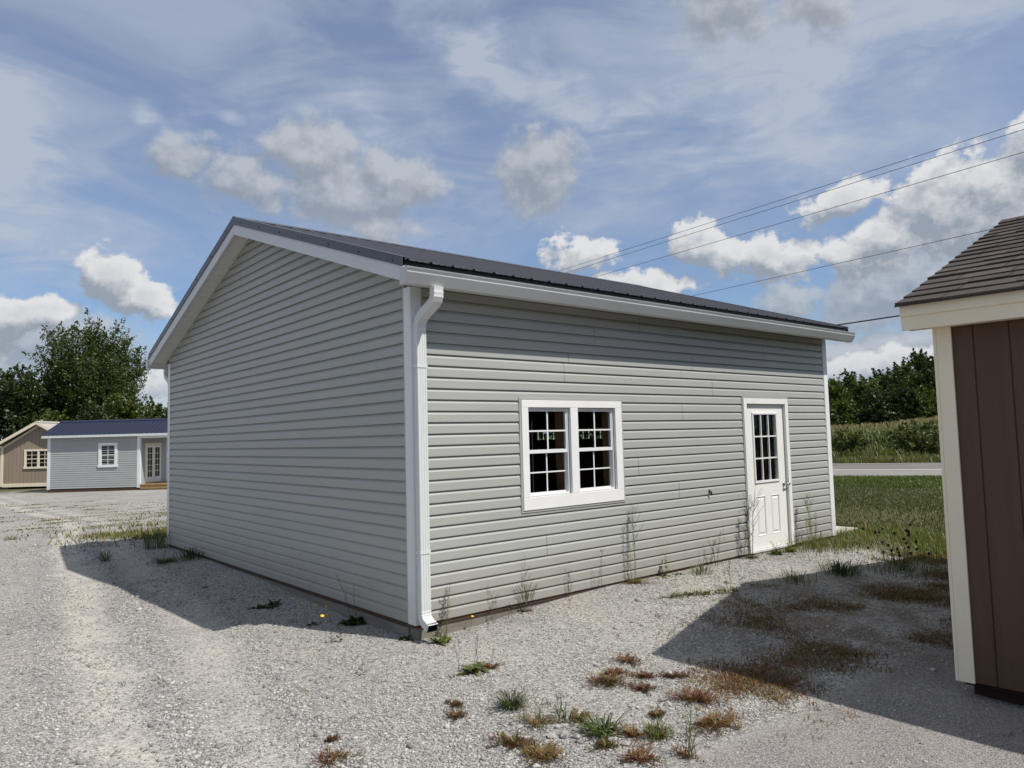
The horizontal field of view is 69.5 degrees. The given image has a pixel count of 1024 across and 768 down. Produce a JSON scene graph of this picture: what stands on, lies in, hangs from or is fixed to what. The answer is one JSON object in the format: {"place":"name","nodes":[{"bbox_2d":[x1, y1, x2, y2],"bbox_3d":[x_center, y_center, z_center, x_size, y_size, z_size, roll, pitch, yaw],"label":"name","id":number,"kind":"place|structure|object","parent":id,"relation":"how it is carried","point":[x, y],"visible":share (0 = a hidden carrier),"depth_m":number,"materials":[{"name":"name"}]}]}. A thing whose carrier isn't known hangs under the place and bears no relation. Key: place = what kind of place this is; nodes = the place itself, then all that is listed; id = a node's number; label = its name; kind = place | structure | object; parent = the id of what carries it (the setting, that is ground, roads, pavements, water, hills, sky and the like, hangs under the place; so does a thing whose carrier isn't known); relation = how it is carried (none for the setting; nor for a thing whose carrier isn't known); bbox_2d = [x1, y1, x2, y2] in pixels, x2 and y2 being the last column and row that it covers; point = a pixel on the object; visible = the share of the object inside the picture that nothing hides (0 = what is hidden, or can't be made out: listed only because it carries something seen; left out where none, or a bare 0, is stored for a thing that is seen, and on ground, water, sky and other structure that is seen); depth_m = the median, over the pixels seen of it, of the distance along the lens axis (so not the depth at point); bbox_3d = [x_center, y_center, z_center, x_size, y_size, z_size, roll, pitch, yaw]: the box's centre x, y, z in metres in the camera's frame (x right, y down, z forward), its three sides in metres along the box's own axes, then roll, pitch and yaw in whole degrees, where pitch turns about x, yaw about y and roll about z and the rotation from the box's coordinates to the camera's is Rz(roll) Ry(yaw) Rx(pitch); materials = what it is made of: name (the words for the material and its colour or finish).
{"place":"outdoors","nodes":[
{"label":"outdoors","id":0,"kind":"place"},
{"bbox_2d":[167,428,601,441],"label":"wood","id":1,"kind":"object","parent":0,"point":[580,437],"depth_m":131.57,"materials":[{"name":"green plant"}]},
{"bbox_2d":[0,435,1023,767],"bbox_3d":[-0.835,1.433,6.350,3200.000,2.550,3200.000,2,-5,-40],"label":"ground","id":2,"kind":"structure","parent":0,"point":[960,709],"depth_m":5.63,"materials":[{"name":"gravel"}]},
{"bbox_2d":[0,421,59,488],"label":"cabin","id":3,"kind":"object","parent":2,"relation":"on","point":[23,459],"visible":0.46,"depth_m":39.89,"materials":[{"name":"beige wood"}]},
{"bbox_2d":[23,449,46,468],"bbox_3d":[-25.598,4.043,39.894,1.540,1.040,0.047,-1,-4,-2],"label":"window","id":4,"kind":"structure","parent":3,"relation":"in","point":[33,458],"depth_m":39.90,"materials":[{"name":"beige glass"}]},
{"bbox_2d":[0,362,59,453],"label":"broadleaf tree","id":5,"kind":"object","parent":2,"relation":"on","point":[15,416],"visible":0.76,"depth_m":57.12,"materials":[{"name":"green plant"}]},
{"bbox_2d":[23,371,66,415],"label":"broadleaf tree","id":6,"kind":"object","parent":2,"relation":"on","point":[40,398],"visible":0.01,"depth_m":66.79,"materials":[{"name":"green plant"}]},
{"bbox_2d":[27,408,68,425],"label":"shrub","id":7,"kind":"object","parent":2,"relation":"on","point":[53,416],"visible":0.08,"depth_m":50.12,"materials":[{"name":"green plant"}]},
{"bbox_2d":[0,499,166,550],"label":"sparse weeds","id":8,"kind":"object","parent":2,"relation":"on","point":[116,535],"visible":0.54,"depth_m":15.55,"materials":[{"name":"green plant"}]},
{"bbox_2d":[21,307,150,420],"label":"broadleaf tree","id":9,"kind":"object","parent":2,"relation":"on","point":[78,378],"visible":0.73,"depth_m":60.37,"materials":[{"name":"green plant"}]},
{"bbox_2d":[62,399,118,420],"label":"shrub","id":10,"kind":"object","parent":2,"relation":"on","point":[88,413],"visible":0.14,"depth_m":50.97,"materials":[{"name":"green plant"}]},
{"bbox_2d":[41,418,167,492],"bbox_3d":[-19.171,3.582,37.275,7.210,3.630,3.300,-1,-4,0],"label":"cabin","id":11,"kind":"object","parent":2,"relation":"on","point":[106,455],"visible":0.81,"depth_m":35.87,"materials":[{"name":"grey plastic"}]},
{"bbox_2d":[97,443,117,466],"bbox_3d":[-19.622,3.446,35.842,0.960,1.180,0.047,-1,-4,0],"label":"window","id":12,"kind":"structure","parent":11,"relation":"in","point":[111,458],"depth_m":35.85,"materials":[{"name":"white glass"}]},
{"bbox_2d":[145,443,160,482],"bbox_3d":[-18.025,3.951,37.165,0.113,1.960,1.630,-1,-4,0],"label":"double door","id":13,"kind":"structure","parent":11,"relation":"in","point":[152,450],"depth_m":37.07,"materials":[{"name":"white glass"}]},
{"bbox_2d":[94,549,115,561],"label":"grass tuft","id":14,"kind":"object","parent":2,"relation":"on","point":[102,558],"visible":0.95,"depth_m":10.99,"materials":[{"name":"green plant"}]},
{"bbox_2d":[101,392,151,419],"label":"broadleaf tree","id":15,"kind":"object","parent":2,"relation":"on","point":[126,408],"visible":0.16,"depth_m":56.83,"materials":[{"name":"green plant"}]},
{"bbox_2d":[139,406,152,418],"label":"broadleaf tree","id":16,"kind":"object","parent":2,"relation":"on","point":[145,415],"visible":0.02,"depth_m":69.59,"materials":[{"name":"green plant"}]},
{"bbox_2d":[135,521,169,549],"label":"tall weed","id":17,"kind":"object","parent":2,"relation":"on","point":[159,541],"visible":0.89,"depth_m":11.97,"materials":[{"name":"green plant"}]},
{"bbox_2d":[144,395,166,417],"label":"broadleaf tree","id":18,"kind":"object","parent":2,"relation":"on","point":[157,408],"visible":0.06,"depth_m":104.49,"materials":[{"name":"green plant"}]},
{"bbox_2d":[154,403,167,444],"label":"broadleaf tree","id":19,"kind":"object","parent":2,"relation":"on","point":[162,414],"visible":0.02,"depth_m":98.57,"materials":[{"name":"green plant"}]},
{"bbox_2d":[144,541,187,565],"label":"straggling weed","id":20,"kind":"object","parent":2,"relation":"on","point":[170,559],"visible":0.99,"depth_m":10.41,"materials":[{"name":"green plant"}]},
{"bbox_2d":[173,546,204,560],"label":"grass tuft","id":21,"kind":"object","parent":2,"relation":"on","point":[191,555],"visible":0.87,"depth_m":10.56,"materials":[{"name":"green plant"}]},
{"bbox_2d":[248,599,281,609],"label":"leafy weed","id":22,"kind":"object","parent":2,"relation":"on","point":[271,604],"visible":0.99,"depth_m":7.69,"materials":[{"name":"green plant"}]},
{"bbox_2d":[292,598,332,626],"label":"flowering weed","id":23,"kind":"object","parent":2,"relation":"on","point":[311,624],"visible":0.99,"depth_m":6.99,"materials":[{"name":"green plant"}]},
{"bbox_2d":[323,734,340,742],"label":"dried weed","id":24,"kind":"object","parent":2,"relation":"on","point":[336,737],"visible":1,"depth_m":4.21,"materials":[{"name":"orange plant"}]},
{"bbox_2d":[305,745,373,767],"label":"dried weed","id":25,"kind":"object","parent":2,"relation":"on","point":[332,755],"visible":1,"depth_m":3.98,"materials":[{"name":"orange plant"}]},
{"bbox_2d":[336,580,365,626],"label":"leafy weed","id":26,"kind":"object","parent":2,"relation":"on","point":[352,621],"visible":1,"depth_m":6.99,"materials":[{"name":"green plant"}]},
{"bbox_2d":[429,623,454,645],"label":"leafy weed","id":27,"kind":"object","parent":2,"relation":"on","point":[444,639],"visible":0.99,"depth_m":6.21,"materials":[{"name":"green plant"}]},
{"bbox_2d":[441,587,450,634],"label":"tall weed","id":28,"kind":"object","parent":2,"relation":"on","point":[447,611],"visible":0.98,"depth_m":6.43,"materials":[{"name":"green plant"}]},
{"bbox_2d":[444,698,465,708],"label":"dried weed","id":29,"kind":"object","parent":2,"relation":"on","point":[455,702],"visible":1,"depth_m":4.71,"materials":[{"name":"orange plant"}]},
{"bbox_2d":[444,707,467,721],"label":"dried weed","id":30,"kind":"object","parent":2,"relation":"on","point":[457,714],"visible":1,"depth_m":4.54,"materials":[{"name":"orange plant"}]},
{"bbox_2d":[453,636,490,676],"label":"leafy weed","id":31,"kind":"object","parent":2,"relation":"on","point":[473,667],"visible":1,"depth_m":5.38,"materials":[{"name":"green plant"}]},
{"bbox_2d":[472,645,504,673],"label":"dead weed","id":32,"kind":"object","parent":2,"relation":"on","point":[490,666],"visible":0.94,"depth_m":5.49,"materials":[{"name":"orange plant"}]},
{"bbox_2d":[146,216,854,639],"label":"garage","id":33,"kind":"structure","parent":2,"relation":"on","point":[364,420],"depth_m":8.05,"materials":[{"name":"grey plastic"}]},
{"bbox_2d":[532,412,603,496],"bbox_3d":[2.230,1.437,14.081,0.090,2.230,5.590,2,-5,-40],"label":"window pane","id":34,"kind":"structure","parent":33,"relation":"in","point":[585,419],"depth_m":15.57,"materials":[{"name":"glass"}]},
{"bbox_2d":[517,397,625,513],"bbox_3d":[0.630,0.712,7.662,1.492,1.124,0.094,2,-5,-40],"label":"window","id":35,"kind":"structure","parent":33,"relation":"in","point":[570,407],"depth_m":7.61,"materials":[{"name":"white plastic"}]},
{"bbox_2d":[740,396,794,554],"bbox_3d":[3.436,1.228,9.971,1.132,2.105,0.161,2,-5,-40],"label":"door","id":36,"kind":"structure","parent":33,"relation":"in","point":[775,523],"depth_m":9.98,"materials":[{"name":"white plastic"}]},
{"bbox_2d":[481,688,537,711],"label":"grass tuft","id":37,"kind":"object","parent":2,"relation":"on","point":[509,701],"visible":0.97,"depth_m":4.67,"materials":[{"name":"green plant"}]},
{"bbox_2d":[8,580,1014,761],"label":"weed litter","id":38,"kind":"object","parent":2,"relation":"on","point":[657,708],"visible":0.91,"depth_m":4.55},
{"bbox_2d":[487,729,541,753],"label":"crabgrass","id":39,"kind":"object","parent":2,"relation":"on","point":[510,741],"visible":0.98,"depth_m":4.10,"materials":[{"name":"orange plant"}]},
{"bbox_2d":[516,561,537,612],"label":"bushy weed","id":40,"kind":"object","parent":2,"relation":"on","point":[526,599],"visible":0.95,"depth_m":7.02,"materials":[{"name":"green plant"}]},
{"bbox_2d":[516,739,570,767],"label":"dried weed","id":41,"kind":"object","parent":2,"relation":"on","point":[547,751],"visible":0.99,"depth_m":3.94,"materials":[{"name":"orange plant"}]},
{"bbox_2d":[515,680,572,732],"bbox_3d":[0.163,1.877,4.374,0.366,0.295,0.309,-4,-5,26],"label":"spindly weed","id":42,"kind":"object","parent":2,"relation":"on","point":[538,722],"visible":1,"depth_m":4.39,"materials":[{"name":"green plant"}]},
{"bbox_2d":[560,730,569,738],"bbox_3d":[0.300,1.989,4.185,0.054,0.046,0.073,-2,-4,0],"label":"stone","id":43,"kind":"object","parent":2,"relation":"on","point":[564,734],"visible":1,"depth_m":4.16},
{"bbox_2d":[540,696,592,720],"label":"grass tuft","id":44,"kind":"object","parent":2,"relation":"on","point":[564,716],"visible":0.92,"depth_m":4.45,"materials":[{"name":"green plant"}]},
{"bbox_2d":[566,708,595,725],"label":"dried weed","id":45,"kind":"object","parent":2,"relation":"on","point":[575,716],"visible":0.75,"depth_m":4.44,"materials":[{"name":"orange plant"}]},
{"bbox_2d":[570,709,632,738],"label":"grass tuft","id":46,"kind":"object","parent":2,"relation":"on","point":[602,729],"visible":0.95,"depth_m":4.24,"materials":[{"name":"green plant"}]},
{"bbox_2d":[588,735,623,752],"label":"dried weed","id":47,"kind":"object","parent":2,"relation":"on","point":[604,742],"visible":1,"depth_m":4.02,"materials":[{"name":"orange plant"}]},
{"bbox_2d":[575,662,640,689],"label":"crabgrass","id":48,"kind":"object","parent":2,"relation":"on","point":[610,679],"visible":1,"depth_m":5.08,"materials":[{"name":"orange plant"}]},
{"bbox_2d":[596,667,632,675],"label":"crabgrass","id":49,"kind":"object","parent":2,"relation":"on","point":[611,670],"visible":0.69,"depth_m":5.27,"materials":[{"name":"orange plant"}]},
{"bbox_2d":[607,652,645,666],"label":"crabgrass","id":50,"kind":"object","parent":2,"relation":"on","point":[628,659],"visible":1,"depth_m":5.55,"materials":[{"name":"orange plant"}]},
{"bbox_2d":[612,722,647,741],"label":"dried weed","id":51,"kind":"object","parent":2,"relation":"on","point":[633,732],"visible":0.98,"depth_m":4.17,"materials":[{"name":"orange plant"}]},
{"bbox_2d":[613,737,666,767],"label":"crabgrass","id":52,"kind":"object","parent":2,"relation":"on","point":[638,755],"visible":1,"depth_m":3.86,"materials":[{"name":"orange plant"}]},
{"bbox_2d":[622,680,660,696],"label":"crabgrass","id":53,"kind":"object","parent":2,"relation":"on","point":[645,687],"visible":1,"depth_m":4.93,"materials":[{"name":"orange plant"}]},
{"bbox_2d":[621,506,663,584],"bbox_3d":[1.320,1.732,7.990,0.428,0.843,0.550,2,-5,-40],"label":"tall weed","id":54,"kind":"object","parent":2,"relation":"on","point":[635,580],"visible":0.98,"depth_m":7.99,"materials":[{"name":"green plant"}]},
{"bbox_2d":[632,670,657,678],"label":"crabgrass","id":55,"kind":"object","parent":2,"relation":"on","point":[645,674],"visible":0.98,"depth_m":5.18,"materials":[{"name":"orange plant"}]},
{"bbox_2d":[647,709,665,719],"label":"dried weed","id":56,"kind":"object","parent":2,"relation":"on","point":[655,713],"visible":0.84,"depth_m":4.44,"materials":[{"name":"orange plant"}]},
{"bbox_2d":[637,703,685,744],"bbox_3d":[0.805,1.900,4.161,0.313,0.174,0.262,-1,-4,-13],"label":"grass tuft","id":57,"kind":"object","parent":2,"relation":"on","point":[657,732],"visible":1,"depth_m":4.15,"materials":[{"name":"green plant"}]},
{"bbox_2d":[655,556,683,577],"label":"broadleaf weed","id":58,"kind":"object","parent":2,"relation":"on","point":[666,566],"visible":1,"depth_m":8.34,"materials":[{"name":"green plant"}]},
{"bbox_2d":[657,669,691,679],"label":"crabgrass","id":59,"kind":"object","parent":2,"relation":"on","point":[666,674],"visible":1,"depth_m":5.17,"materials":[{"name":"orange plant"}]},
{"bbox_2d":[659,684,730,708],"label":"crabgrass","id":60,"kind":"object","parent":2,"relation":"on","point":[697,695],"visible":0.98,"depth_m":4.71,"materials":[{"name":"orange plant"}]},
{"bbox_2d":[688,547,713,575],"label":"grass tuft","id":61,"kind":"object","parent":2,"relation":"on","point":[700,569],"visible":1,"depth_m":8.44,"materials":[{"name":"green plant"}]},
{"bbox_2d":[660,570,750,598],"bbox_3d":[1.949,2.001,7.448,1.070,0.264,0.341,0,-4,-17],"label":"weed","id":62,"kind":"object","parent":2,"relation":"on","point":[719,590],"visible":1,"depth_m":7.45,"materials":[{"name":"green plant"}]},
{"bbox_2d":[707,532,720,565],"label":"branching weed","id":63,"kind":"object","parent":2,"relation":"on","point":[714,549],"visible":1,"depth_m":8.90,"materials":[{"name":"green plant"}]},
{"bbox_2d":[685,704,752,738],"bbox_3d":[1.198,1.964,4.294,0.375,0.055,0.523,-3,-4,19],"label":"crabgrass","id":64,"kind":"object","parent":2,"relation":"on","point":[715,721],"visible":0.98,"depth_m":4.30,"materials":[{"name":"orange plant"}]},
{"bbox_2d":[740,481,763,558],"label":"tall weed","id":65,"kind":"object","parent":2,"relation":"on","point":[749,555],"visible":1,"depth_m":9.39,"materials":[{"name":"green plant"}]},
{"bbox_2d":[761,541,792,556],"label":"leafy weed","id":66,"kind":"object","parent":2,"relation":"on","point":[776,551],"visible":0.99,"depth_m":9.58,"materials":[{"name":"green plant"}]},
{"bbox_2d":[780,540,803,553],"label":"leafy weed","id":67,"kind":"object","parent":2,"relation":"on","point":[791,549],"visible":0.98,"depth_m":9.78,"materials":[{"name":"green plant"}]},
{"bbox_2d":[770,567,817,585],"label":"grass tuft","id":68,"kind":"object","parent":2,"relation":"on","point":[795,578],"visible":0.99,"depth_m":8.11,"materials":[{"name":"green plant"}]},
{"bbox_2d":[639,547,952,730],"bbox_3d":[3.585,2.125,7.184,6.827,0.157,2.730,2,-5,-40],"label":"dry crabgrass","id":69,"kind":"object","parent":2,"relation":"on","point":[743,680],"visible":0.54,"depth_m":5.75,"materials":[{"name":"plant"}]},
{"bbox_2d":[788,494,845,552],"bbox_3d":[4.088,1.890,10.215,0.976,0.763,0.976,2,-5,-40],"label":"tall weed","id":70,"kind":"object","parent":2,"relation":"on","point":[814,537],"visible":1,"depth_m":10.15,"materials":[{"name":"green plant"}]},
{"bbox_2d":[828,372,848,404],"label":"broadleaf tree","id":71,"kind":"object","parent":2,"relation":"on","point":[836,389],"visible":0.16,"depth_m":72.96,"materials":[{"name":"green plant"}]},
{"bbox_2d":[814,557,866,577],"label":"grass tuft","id":72,"kind":"object","parent":2,"relation":"on","point":[842,569],"visible":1,"depth_m":8.53,"materials":[{"name":"green plant"}]},
{"bbox_2d":[829,396,866,428],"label":"broadleaf tree","id":73,"kind":"object","parent":2,"relation":"on","point":[841,412],"visible":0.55,"depth_m":67.01,"materials":[{"name":"green plant"}]},
{"bbox_2d":[831,427,870,455],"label":"shrub","id":74,"kind":"object","parent":2,"relation":"on","point":[845,440],"visible":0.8,"depth_m":40.38,"materials":[{"name":"green plant"}]},
{"bbox_2d":[839,368,863,398],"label":"broadleaf tree","id":75,"kind":"object","parent":2,"relation":"on","point":[848,380],"visible":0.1,"depth_m":77.80,"materials":[{"name":"green plant"}]},
{"bbox_2d":[850,374,882,400],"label":"broadleaf tree","id":76,"kind":"object","parent":2,"relation":"on","point":[864,384],"visible":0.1,"depth_m":73.89,"materials":[{"name":"green plant"}]},
{"bbox_2d":[851,386,900,427],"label":"broadleaf tree","id":77,"kind":"object","parent":2,"relation":"on","point":[876,406],"visible":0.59,"depth_m":65.88,"materials":[{"name":"green plant"}]},
{"bbox_2d":[830,416,937,448],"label":"corn crop","id":78,"kind":"object","parent":2,"relation":"on","point":[872,433],"visible":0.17,"depth_m":49.25,"materials":[{"name":"green plant"}]},
{"bbox_2d":[868,367,906,394],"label":"broadleaf tree","id":79,"kind":"object","parent":2,"relation":"on","point":[890,378],"visible":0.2,"depth_m":75.21,"materials":[{"name":"green plant"}]},
{"bbox_2d":[833,470,941,475],"bbox_3d":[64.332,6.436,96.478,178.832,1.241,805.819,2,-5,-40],"label":"road shoulder","id":80,"kind":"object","parent":2,"relation":"on","point":[884,472],"visible":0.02,"depth_m":26.99},
{"bbox_2d":[858,523,945,577],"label":"weeds","id":81,"kind":"object","parent":2,"relation":"on","point":[907,565],"visible":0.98,"depth_m":8.71,"materials":[{"name":"plant stems and leaves"},{"name":"dried flower heads"}]},
{"bbox_2d":[884,384,921,421],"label":"broadleaf tree","id":82,"kind":"object","parent":2,"relation":"on","point":[903,398],"visible":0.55,"depth_m":65.98,"materials":[{"name":"green plant"}]},
{"bbox_2d":[888,359,919,387],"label":"broadleaf tree","id":83,"kind":"object","parent":2,"relation":"on","point":[906,370],"visible":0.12,"depth_m":79.77,"materials":[{"name":"green plant"}]},
{"bbox_2d":[882,419,939,454],"bbox_3d":[21.759,3.055,39.922,2.865,2.428,3.001,-1,-4,-8],"label":"shrub","id":84,"kind":"object","parent":2,"relation":"on","point":[924,437],"visible":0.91,"depth_m":39.34,"materials":[{"name":"green plant"}]},
{"bbox_2d":[902,348,931,375],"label":"broadleaf tree","id":85,"kind":"object","parent":2,"relation":"on","point":[918,357],"visible":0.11,"depth_m":91.54,"materials":[{"name":"green plant"}]},
{"bbox_2d":[902,385,937,419],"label":"broadleaf tree","id":86,"kind":"object","parent":2,"relation":"on","point":[926,407],"visible":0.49,"depth_m":65.10,"materials":[{"name":"green plant"}]},
{"bbox_2d":[907,366,936,396],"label":"broadleaf tree","id":87,"kind":"object","parent":2,"relation":"on","point":[925,380],"visible":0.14,"depth_m":75.77,"materials":[{"name":"green plant"}]},
{"bbox_2d":[913,355,934,369],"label":"broadleaf tree","id":88,"kind":"object","parent":2,"relation":"on","point":[928,364],"visible":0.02,"depth_m":90.38,"materials":[{"name":"green plant"}]},
{"bbox_2d":[894,215,1023,705],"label":"shed","id":89,"kind":"structure","parent":2,"relation":"on","point":[966,306],"depth_m":4.83,"materials":[{"name":"brown"}]},
{"bbox_2d":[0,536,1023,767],"bbox_3d":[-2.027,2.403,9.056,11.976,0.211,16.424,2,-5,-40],"label":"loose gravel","id":90,"kind":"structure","parent":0,"point":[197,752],"depth_m":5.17,"materials":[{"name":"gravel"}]},
{"bbox_2d":[0,0,1023,447],"label":"sky","id":91,"kind":"structure","parent":0,"point":[556,135],"materials":[{"name":"blue"}]},
{"bbox_2d":[159,129,1023,398],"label":"overhead wire","id":92,"kind":"object","parent":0,"point":[816,194],"visible":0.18,"depth_m":26.25,"materials":[{"name":"grey"}]},
{"bbox_2d":[161,152,1023,401],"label":"overhead wire","id":93,"kind":"object","parent":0,"point":[826,209],"visible":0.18,"depth_m":25.92,"materials":[{"name":"grey"}]},
{"bbox_2d":[165,122,1022,395],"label":"overhead wire","id":94,"kind":"object","parent":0,"point":[812,189],"visible":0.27,"depth_m":26.28,"materials":[{"name":"grey"}]},
{"bbox_2d":[672,699,705,762],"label":"upright grass","id":95,"kind":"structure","parent":0,"point":[689,754],"depth_m":3.88,"materials":[{"name":"green plant"}]},
{"bbox_2d":[693,229,990,295],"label":"overhead wire","id":96,"kind":"object","parent":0,"point":[850,260],"visible":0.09,"depth_m":25.45,"materials":[{"name":"grey"}]},
{"bbox_2d":[771,521,947,589],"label":"long grass","id":97,"kind":"structure","parent":0,"point":[847,539],"depth_m":10.37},
{"bbox_2d":[836,315,899,324],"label":"overhead wire","id":98,"kind":"object","parent":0,"point":[869,320],"visible":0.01,"depth_m":24.85,"materials":[{"name":"grey"}]},
{"bbox_2d":[832,439,940,463],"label":"verge grass","id":99,"kind":"structure","parent":0,"point":[880,454],"depth_m":37.64,"materials":[{"name":"green plant"}]},
{"bbox_2d":[832,463,940,469],"bbox_3d":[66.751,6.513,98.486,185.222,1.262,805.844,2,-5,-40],"label":"road","id":100,"kind":"structure","parent":0,"point":[893,466],"depth_m":30.90,"materials":[{"name":"asphalt"}]},
{"bbox_2d":[862,469,940,469],"bbox_3d":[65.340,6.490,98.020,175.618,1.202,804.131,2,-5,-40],"label":"edge line","id":101,"kind":"object","parent":100,"relation":"on","point":[901,469],"visible":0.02,"depth_m":28.29,"materials":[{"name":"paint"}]},
{"bbox_2d":[833,475,946,553],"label":"lawn grass","id":102,"kind":"structure","parent":0,"point":[886,482],"depth_m":17.37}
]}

